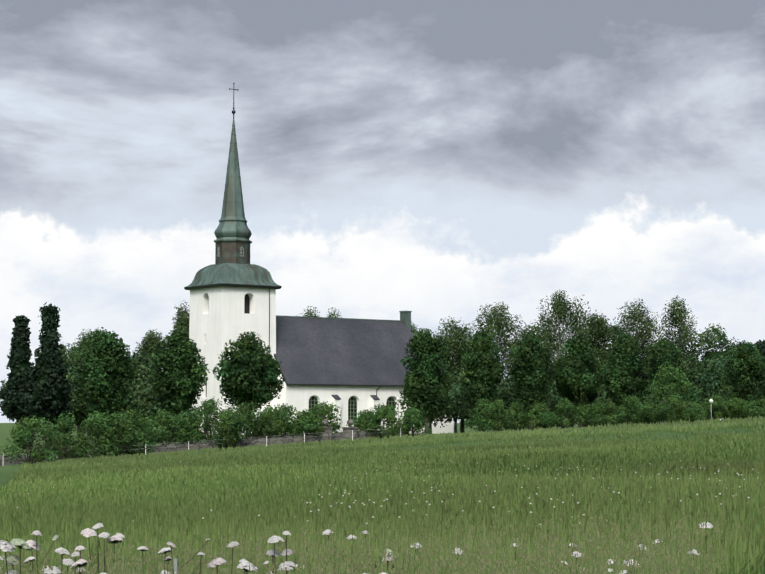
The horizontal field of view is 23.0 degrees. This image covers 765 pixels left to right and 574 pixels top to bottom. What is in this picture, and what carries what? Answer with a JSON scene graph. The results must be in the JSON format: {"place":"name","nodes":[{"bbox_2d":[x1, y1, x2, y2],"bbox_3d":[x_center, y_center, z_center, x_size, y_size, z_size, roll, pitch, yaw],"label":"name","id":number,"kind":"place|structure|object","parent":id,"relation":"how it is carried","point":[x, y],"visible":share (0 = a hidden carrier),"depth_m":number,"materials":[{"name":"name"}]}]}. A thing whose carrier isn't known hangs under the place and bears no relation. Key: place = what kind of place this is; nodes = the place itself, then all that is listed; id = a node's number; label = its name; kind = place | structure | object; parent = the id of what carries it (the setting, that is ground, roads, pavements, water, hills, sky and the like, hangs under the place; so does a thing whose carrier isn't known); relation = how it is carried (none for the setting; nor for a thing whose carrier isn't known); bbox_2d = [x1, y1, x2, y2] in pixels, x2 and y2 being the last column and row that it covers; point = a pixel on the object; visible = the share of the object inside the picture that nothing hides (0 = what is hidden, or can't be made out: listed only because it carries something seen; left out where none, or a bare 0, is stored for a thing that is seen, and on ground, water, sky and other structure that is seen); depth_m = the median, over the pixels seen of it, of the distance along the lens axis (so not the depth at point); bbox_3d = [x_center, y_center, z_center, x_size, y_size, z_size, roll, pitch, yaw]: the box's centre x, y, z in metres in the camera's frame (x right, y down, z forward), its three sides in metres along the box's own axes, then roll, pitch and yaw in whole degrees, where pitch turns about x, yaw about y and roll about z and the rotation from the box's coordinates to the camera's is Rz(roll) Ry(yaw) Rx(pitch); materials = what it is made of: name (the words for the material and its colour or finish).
{"place":"outdoors","nodes":[
{"label":"outdoors","id":0,"kind":"place"},
{"bbox_2d":[13,429,400,457],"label":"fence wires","id":1,"kind":"object","parent":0,"point":[231,442],"visible":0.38,"depth_m":154.02,"materials":[{"name":"grey metal"}]},
{"bbox_2d":[189,286,275,433],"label":"church tower walls","id":2,"kind":"structure","parent":0,"point":[219,318],"depth_m":239.23,"materials":[{"name":"white paint"}]},
{"bbox_2d":[204,294,249,433],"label":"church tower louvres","id":3,"kind":"object","parent":2,"relation":"in","point":[246,304],"visible":0.12,"depth_m":240.25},
{"bbox_2d":[186,263,279,286],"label":"tower roof","id":4,"kind":"structure","parent":2,"relation":"on","point":[240,273],"depth_m":240.24,"materials":[{"name":"green metal"}]},
{"bbox_2d":[215,242,249,263],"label":"steeple lantern","id":5,"kind":"object","parent":4,"relation":"on","point":[229,252],"visible":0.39,"depth_m":241.16,"materials":[{"name":"brown metal"}]},
{"bbox_2d":[217,247,243,256],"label":"church lantern windows","id":6,"kind":"structure","parent":5,"relation":"in","point":[241,251],"depth_m":241.49,"materials":[{"name":"grey glass"}]},
{"bbox_2d":[214,119,251,243],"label":"church spire","id":7,"kind":"structure","parent":5,"relation":"on","point":[232,226],"depth_m":242.51,"materials":[{"name":"green metal"}]},
{"bbox_2d":[229,83,238,118],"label":"cross","id":8,"kind":"object","parent":7,"relation":"on","point":[233,110],"visible":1,"depth_m":244.43,"materials":[{"name":"black metal"}]},
{"bbox_2d":[184,283,281,289],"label":"roof eave","id":9,"kind":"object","parent":2,"relation":"attached to","point":[230,285],"depth_m":239.37,"materials":[{"name":"green metal"}]},
{"bbox_2d":[0,414,764,573],"bbox_3d":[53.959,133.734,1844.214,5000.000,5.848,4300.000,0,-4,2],"label":"meadow","id":10,"kind":"structure","parent":0,"point":[6,471],"depth_m":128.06,"materials":[{"name":"green plant"}]},
{"bbox_2d":[0,315,33,447],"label":"spruce tree","id":11,"kind":"object","parent":10,"relation":"on","point":[21,333],"depth_m":179.94,"materials":[{"name":"green plant"}]},
{"bbox_2d":[0,377,43,445],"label":"broad tree","id":12,"kind":"object","parent":10,"relation":"on","point":[1,387],"depth_m":197.41,"materials":[{"name":"green plant"}]},
{"bbox_2d":[0,415,66,463],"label":"shrub","id":13,"kind":"object","parent":10,"relation":"on","point":[19,438],"depth_m":136.79,"materials":[{"name":"green plant"}]},
{"bbox_2d":[23,302,73,446],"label":"spruce tree","id":14,"kind":"object","parent":10,"relation":"on","point":[48,407],"depth_m":171.92,"materials":[{"name":"green plant"}]},
{"bbox_2d":[35,343,80,424],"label":"broad tree","id":15,"kind":"object","parent":10,"relation":"on","point":[63,350],"depth_m":210.80,"materials":[{"name":"green plant"}]},
{"bbox_2d":[34,363,85,433],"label":"broad tree","id":16,"kind":"object","parent":10,"relation":"on","point":[71,378],"depth_m":196.43,"materials":[{"name":"green plant"}]},
{"bbox_2d":[39,411,103,458],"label":"shrub","id":17,"kind":"object","parent":10,"relation":"on","point":[85,444],"depth_m":143.72,"materials":[{"name":"green plant"}]},
{"bbox_2d":[66,329,91,435],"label":"birch tree","id":18,"kind":"object","parent":10,"relation":"on","point":[83,341],"depth_m":230.36,"materials":[{"name":"green plant"}]},
{"bbox_2d":[70,366,94,439],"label":"broad tree","id":19,"kind":"object","parent":10,"relation":"on","point":[76,417],"depth_m":198.82,"materials":[{"name":"green plant"}]},
{"bbox_2d":[74,409,126,456],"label":"shrub","id":20,"kind":"object","parent":10,"relation":"on","point":[93,425],"depth_m":146.73,"materials":[{"name":"green plant"}]},
{"bbox_2d":[71,327,138,420],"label":"linden tree","id":21,"kind":"object","parent":10,"relation":"on","point":[89,374],"depth_m":164.19,"materials":[{"name":"green plant"}]},
{"bbox_2d":[84,378,143,420],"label":"broad tree","id":22,"kind":"object","parent":10,"relation":"on","point":[129,405],"visible":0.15,"depth_m":197.42,"materials":[{"name":"green plant"}]},
{"bbox_2d":[97,411,139,456],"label":"shrub","id":23,"kind":"object","parent":10,"relation":"on","point":[123,425],"depth_m":147.11,"materials":[{"name":"green plant"}]},
{"bbox_2d":[118,407,156,454],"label":"shrub","id":24,"kind":"object","parent":10,"relation":"on","point":[139,421],"depth_m":149.26,"materials":[{"name":"green plant"}]},
{"bbox_2d":[125,365,157,440],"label":"broad tree","id":25,"kind":"object","parent":10,"relation":"on","point":[140,376],"depth_m":202.72,"materials":[{"name":"green plant"}]},
{"bbox_2d":[129,349,158,429],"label":"broad tree","id":26,"kind":"object","parent":10,"relation":"on","point":[143,360],"depth_m":214.99,"materials":[{"name":"green plant"}]},
{"bbox_2d":[132,328,163,371],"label":"birch tree","id":27,"kind":"object","parent":10,"relation":"on","point":[150,342],"visible":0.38,"depth_m":236.16,"materials":[{"name":"green plant"}]},
{"bbox_2d":[131,374,197,440],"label":"broad tree","id":28,"kind":"object","parent":10,"relation":"on","point":[147,405],"depth_m":194.75,"materials":[{"name":"green plant"}]},
{"bbox_2d":[142,409,201,444],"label":"shrub","id":29,"kind":"object","parent":10,"relation":"on","point":[167,418],"depth_m":153.37,"materials":[{"name":"green plant"}]},
{"bbox_2d":[173,559,177,573],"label":"fence posts","id":30,"kind":"object","parent":10,"relation":"on","point":[175,564],"visible":1,"depth_m":9.39,"materials":[{"name":"grey"}]},
{"bbox_2d":[148,329,209,442],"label":"linden tree","id":31,"kind":"object","parent":10,"relation":"on","point":[176,341],"depth_m":171.48,"materials":[{"name":"green plant"}]},
{"bbox_2d":[171,300,189,341],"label":"birch tree","id":32,"kind":"object","parent":10,"relation":"on","point":[182,317],"visible":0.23,"depth_m":244.37,"materials":[{"name":"green plant"}]},
{"bbox_2d":[165,408,207,442],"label":"shrub","id":33,"kind":"object","parent":10,"relation":"on","point":[188,415],"depth_m":155.37,"materials":[{"name":"green plant"}]},
{"bbox_2d":[0,429,389,465],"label":"stone wall","id":34,"kind":"structure","parent":10,"relation":"on","point":[199,446],"depth_m":157.01,"materials":[{"name":"grey stone"}]},
{"bbox_2d":[3,428,400,455],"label":"fence posts","id":35,"kind":"object","parent":10,"relation":"on","point":[266,439],"depth_m":157.69,"materials":[{"name":"white wood"}]},
{"bbox_2d":[188,396,243,442],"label":"shrub","id":36,"kind":"object","parent":10,"relation":"on","point":[208,406],"depth_m":156.46,"materials":[{"name":"green plant"}]},
{"bbox_2d":[206,405,253,447],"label":"shrub","id":37,"kind":"object","parent":10,"relation":"on","point":[230,419],"depth_m":154.75,"materials":[{"name":"green plant"}]},
{"bbox_2d":[213,331,284,437],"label":"linden tree","id":38,"kind":"object","parent":10,"relation":"on","point":[232,385],"depth_m":178.91,"materials":[{"name":"green plant"}]},
{"bbox_2d":[235,401,275,438],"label":"shrub","id":39,"kind":"object","parent":10,"relation":"on","point":[251,417],"depth_m":159.85,"materials":[{"name":"green plant"}]},
{"bbox_2d":[253,404,290,437],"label":"shrub","id":40,"kind":"object","parent":10,"relation":"on","point":[279,426],"depth_m":161.71,"materials":[{"name":"green plant"}]},
{"bbox_2d":[272,403,303,436],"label":"shrub","id":41,"kind":"object","parent":10,"relation":"on","point":[288,419],"depth_m":162.45,"materials":[{"name":"green plant"}]},
{"bbox_2d":[296,306,319,316],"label":"birch tree","id":42,"kind":"object","parent":10,"relation":"on","point":[310,313],"visible":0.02,"depth_m":296.55,"materials":[{"name":"green plant"}]},
{"bbox_2d":[291,409,325,435],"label":"shrub","id":43,"kind":"object","parent":10,"relation":"on","point":[306,417],"depth_m":162.01,"materials":[{"name":"green plant"}]},
{"bbox_2d":[308,401,342,432],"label":"shrub","id":44,"kind":"object","parent":10,"relation":"on","point":[325,410],"visible":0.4,"depth_m":165.15,"materials":[{"name":"green plant"}]},
{"bbox_2d":[317,419,333,440],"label":"stone gate pillar","id":45,"kind":"structure","parent":10,"relation":"on","point":[327,434],"depth_m":162.63,"materials":[{"name":"grey stone"}]},
{"bbox_2d":[326,307,341,317],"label":"birch tree","id":46,"kind":"object","parent":10,"relation":"on","point":[331,315],"visible":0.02,"depth_m":300.44,"materials":[{"name":"green plant"}]},
{"bbox_2d":[342,419,358,439],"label":"stone gate pillar","id":47,"kind":"structure","parent":10,"relation":"on","point":[348,430],"depth_m":164.32,"materials":[{"name":"grey stone"}]},
{"bbox_2d":[346,409,374,431],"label":"shrub","id":48,"kind":"object","parent":10,"relation":"on","point":[363,416],"depth_m":168.38,"materials":[{"name":"green plant"}]},
{"bbox_2d":[274,357,453,433],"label":"church nave walls","id":49,"kind":"structure","parent":10,"relation":"on","point":[297,397],"depth_m":243.78,"materials":[{"name":"white paint"}]},
{"bbox_2d":[269,289,401,395],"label":"church gutters","id":50,"kind":"object","parent":49,"relation":"attached to","point":[287,384],"visible":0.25,"depth_m":241.07,"materials":[{"name":"grey metal"}]},
{"bbox_2d":[275,317,441,385],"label":"nave roof","id":51,"kind":"structure","parent":49,"relation":"on","point":[335,351],"depth_m":247.96,"materials":[{"name":"grey tile"}]},
{"bbox_2d":[276,315,402,321],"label":"roof ridge","id":52,"kind":"structure","parent":51,"relation":"on","point":[339,318],"depth_m":252.35,"materials":[{"name":"black metal"}]},
{"bbox_2d":[399,311,411,330],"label":"chimney","id":53,"kind":"object","parent":51,"relation":"on","point":[405,316],"visible":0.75,"depth_m":258.69,"materials":[{"name":"green metal"}]},
{"bbox_2d":[309,396,431,423],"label":"arched windows","id":54,"kind":"structure","parent":49,"relation":"in","point":[352,404],"depth_m":245.02,"materials":[{"name":"glass"}]},
{"bbox_2d":[332,396,416,433],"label":"buttresses","id":55,"kind":"structure","parent":49,"relation":"attached to","point":[373,402],"depth_m":242.46,"materials":[{"name":"white paint"}]},
{"bbox_2d":[331,395,379,399],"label":"church buttress caps","id":56,"kind":"object","parent":55,"relation":"on","point":[337,397],"visible":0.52,"depth_m":242.96,"materials":[{"name":"grey metal"}]},
{"bbox_2d":[0,507,739,573],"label":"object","id":57,"kind":"object","parent":10,"relation":"on","point":[461,562],"visible":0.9,"depth_m":11.44,"materials":[{"name":"green plant"}]},
{"bbox_2d":[0,522,712,573],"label":"umbel flowers","id":58,"kind":"object","parent":57,"relation":"on","point":[5,546],"visible":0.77,"depth_m":9.26,"materials":[{"name":"white plant"}]},
{"bbox_2d":[360,403,401,438],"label":"shrub","id":59,"kind":"object","parent":10,"relation":"on","point":[384,411],"depth_m":165.93,"materials":[{"name":"green plant"}]},
{"bbox_2d":[396,397,399,433],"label":"lamp post","id":60,"kind":"object","parent":10,"relation":"on","point":[398,399],"visible":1,"depth_m":225.36,"materials":[{"name":"grey metal"}]},
{"bbox_2d":[397,406,431,436],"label":"shrub","id":61,"kind":"object","parent":10,"relation":"on","point":[410,416],"depth_m":171.74,"materials":[{"name":"green plant"}]},
{"bbox_2d":[411,321,419,336],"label":"birch tree","id":62,"kind":"object","parent":10,"relation":"on","point":[413,329],"depth_m":269.37,"materials":[{"name":"green plant"}]},
{"bbox_2d":[399,328,453,433],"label":"linden tree","id":63,"kind":"object","parent":10,"relation":"on","point":[429,401],"depth_m":204.55,"materials":[{"name":"green plant"}]},
{"bbox_2d":[393,374,461,432],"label":"broad tree","id":64,"kind":"object","parent":10,"relation":"on","point":[442,413],"depth_m":228.41,"materials":[{"name":"green plant"}]},
{"bbox_2d":[434,316,472,432],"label":"birch tree","id":65,"kind":"object","parent":10,"relation":"on","point":[451,338],"depth_m":238.76,"materials":[{"name":"green plant"}]},
{"bbox_2d":[443,368,475,432],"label":"broad tree","id":66,"kind":"object","parent":10,"relation":"on","point":[456,378],"depth_m":233.78,"materials":[{"name":"green plant"}]},
{"bbox_2d":[445,375,513,431],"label":"broad tree","id":67,"kind":"object","parent":10,"relation":"on","point":[460,398],"depth_m":224.28,"materials":[{"name":"green plant"}]},
{"bbox_2d":[459,330,505,429],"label":"linden tree","id":68,"kind":"object","parent":10,"relation":"on","point":[480,343],"depth_m":206.46,"materials":[{"name":"green plant"}]},
{"bbox_2d":[464,398,502,431],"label":"shrub","id":69,"kind":"object","parent":10,"relation":"on","point":[485,406],"depth_m":200.06,"materials":[{"name":"green plant"}]},
{"bbox_2d":[480,399,515,430],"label":"shrub","id":70,"kind":"object","parent":10,"relation":"on","point":[498,404],"depth_m":201.15,"materials":[{"name":"green plant"}]},
{"bbox_2d":[458,301,538,385],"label":"birch tree","id":71,"kind":"object","parent":10,"relation":"on","point":[502,320],"depth_m":244.22,"materials":[{"name":"green plant"}]},
{"bbox_2d":[503,400,532,429],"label":"shrub","id":72,"kind":"object","parent":10,"relation":"on","point":[515,409],"depth_m":201.57,"materials":[{"name":"green plant"}]},
{"bbox_2d":[501,377,544,429],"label":"broad tree","id":73,"kind":"object","parent":10,"relation":"on","point":[513,404],"depth_m":231.83,"materials":[{"name":"green plant"}]},
{"bbox_2d":[506,334,556,429],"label":"linden tree","id":74,"kind":"object","parent":10,"relation":"on","point":[530,345],"depth_m":208.23,"materials":[{"name":"green plant"}]},
{"bbox_2d":[508,322,556,428],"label":"broad tree","id":75,"kind":"object","parent":10,"relation":"on","point":[537,336],"depth_m":260.45,"materials":[{"name":"green plant"}]},
{"bbox_2d":[527,400,556,427],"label":"shrub","id":76,"kind":"object","parent":10,"relation":"on","point":[538,411],"depth_m":200.06,"materials":[{"name":"green plant"}]},
{"bbox_2d":[525,376,558,428],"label":"broad tree","id":77,"kind":"object","parent":10,"relation":"on","point":[549,395],"depth_m":231.36,"materials":[{"name":"green plant"}]},
{"bbox_2d":[524,289,594,427],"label":"birch tree","id":78,"kind":"object","parent":10,"relation":"on","point":[564,308],"depth_m":244.87,"materials":[{"name":"green plant"}]},
{"bbox_2d":[552,398,581,427],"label":"shrub","id":79,"kind":"object","parent":10,"relation":"on","point":[564,408],"depth_m":201.54,"materials":[{"name":"green plant"}]},
{"bbox_2d":[543,379,611,427],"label":"broad tree","id":80,"kind":"object","parent":10,"relation":"on","point":[557,396],"depth_m":226.91,"materials":[{"name":"green plant"}]},
{"bbox_2d":[550,335,609,426],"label":"linden tree","id":81,"kind":"object","parent":10,"relation":"on","point":[565,377],"depth_m":210.12,"materials":[{"name":"green plant"}]},
{"bbox_2d":[571,309,611,426],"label":"birch tree","id":82,"kind":"object","parent":10,"relation":"on","point":[597,325],"depth_m":250.51,"materials":[{"name":"green plant"}]},
{"bbox_2d":[574,403,608,426],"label":"shrub","id":83,"kind":"object","parent":10,"relation":"on","point":[584,410],"depth_m":201.92,"materials":[{"name":"green plant"}]},
{"bbox_2d":[584,364,614,426],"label":"broad tree","id":84,"kind":"object","parent":10,"relation":"on","point":[603,393],"depth_m":226.80,"materials":[{"name":"green plant"}]},
{"bbox_2d":[593,400,624,425],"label":"shrub","id":85,"kind":"object","parent":10,"relation":"on","point":[604,407],"depth_m":202.70,"materials":[{"name":"green plant"}]},
{"bbox_2d":[605,359,623,425],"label":"broad tree","id":86,"kind":"object","parent":10,"relation":"on","point":[607,391],"depth_m":230.70,"materials":[{"name":"green plant"}]},
{"bbox_2d":[598,324,644,425],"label":"broad tree","id":87,"kind":"object","parent":10,"relation":"on","point":[613,334],"depth_m":266.08,"materials":[{"name":"green plant"}]},
{"bbox_2d":[600,334,651,423],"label":"linden tree","id":88,"kind":"object","parent":10,"relation":"on","point":[626,343],"depth_m":211.89,"materials":[{"name":"green plant"}]},
{"bbox_2d":[615,394,648,424],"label":"shrub","id":89,"kind":"object","parent":10,"relation":"on","point":[633,401],"depth_m":202.13,"materials":[{"name":"green plant"}]},
{"bbox_2d":[606,366,662,423],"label":"broad tree","id":90,"kind":"object","parent":10,"relation":"on","point":[646,398],"depth_m":223.34,"materials":[{"name":"green plant"}]},
{"bbox_2d":[607,298,667,424],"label":"birch tree","id":91,"kind":"object","parent":10,"relation":"on","point":[640,316],"depth_m":248.32,"materials":[{"name":"green plant"}]},
{"bbox_2d":[628,401,665,423],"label":"shrub","id":92,"kind":"object","parent":10,"relation":"on","point":[647,409],"depth_m":201.30,"materials":[{"name":"green plant"}]},
{"bbox_2d":[644,338,685,401],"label":"linden tree","id":93,"kind":"object","parent":10,"relation":"on","point":[663,352],"depth_m":213.78,"materials":[{"name":"green plant"}]},
{"bbox_2d":[651,395,689,422],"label":"shrub","id":94,"kind":"object","parent":10,"relation":"on","point":[666,407],"depth_m":200.39,"materials":[{"name":"green plant"}]},
{"bbox_2d":[640,364,701,422],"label":"tree","id":95,"kind":"object","parent":10,"relation":"on","point":[667,387],"depth_m":205.37,"materials":[{"name":"green plant"}]},
{"bbox_2d":[656,295,703,368],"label":"birch tree","id":96,"kind":"object","parent":10,"relation":"on","point":[674,318],"depth_m":250.30,"materials":[{"name":"green plant"}]},
{"bbox_2d":[677,401,708,421],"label":"shrub","id":97,"kind":"object","parent":10,"relation":"on","point":[697,410],"depth_m":200.59,"materials":[{"name":"green plant"}]},
{"bbox_2d":[677,352,718,421],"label":"broad tree","id":98,"kind":"object","parent":10,"relation":"on","point":[691,366],"depth_m":225.34,"materials":[{"name":"green plant"}]},
{"bbox_2d":[709,399,712,419],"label":"lamp post","id":99,"kind":"object","parent":10,"relation":"on","point":[711,401],"visible":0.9,"depth_m":195.93,"materials":[{"name":"grey metal"}]},
{"bbox_2d":[691,356,731,420],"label":"broad tree","id":100,"kind":"object","parent":10,"relation":"on","point":[716,369],"depth_m":229.12,"materials":[{"name":"green plant"}]},
{"bbox_2d":[684,323,741,368],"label":"broad tree","id":101,"kind":"object","parent":10,"relation":"on","point":[711,341],"depth_m":253.74,"materials":[{"name":"green plant"}]},
{"bbox_2d":[701,395,733,419],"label":"shrub","id":102,"kind":"object","parent":10,"relation":"on","point":[718,404],"depth_m":201.39,"materials":[{"name":"green plant"}]},
{"bbox_2d":[713,354,735,419],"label":"broad tree","id":103,"kind":"object","parent":10,"relation":"on","point":[725,362],"depth_m":233.19,"materials":[{"name":"green plant"}]},
{"bbox_2d":[715,396,750,418],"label":"shrub","id":104,"kind":"object","parent":10,"relation":"on","point":[737,403],"depth_m":201.39,"materials":[{"name":"green plant"}]},
{"bbox_2d":[716,340,764,417],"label":"linden tree","id":105,"kind":"object","parent":10,"relation":"on","point":[745,350],"depth_m":215.14,"materials":[{"name":"green plant"}]},
{"bbox_2d":[742,397,764,417],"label":"shrub","id":106,"kind":"object","parent":10,"relation":"on","point":[749,409],"depth_m":199.27,"materials":[{"name":"green plant"}]},
{"bbox_2d":[0,0,764,422],"label":"sky","id":107,"kind":"structure","parent":0,"point":[435,160],"materials":[{"name":"grey"}]},
{"bbox_2d":[756,339,764,374],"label":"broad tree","id":108,"kind":"object","parent":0,"point":[760,344],"depth_m":259.86,"materials":[{"name":"green plant"}]}
]}

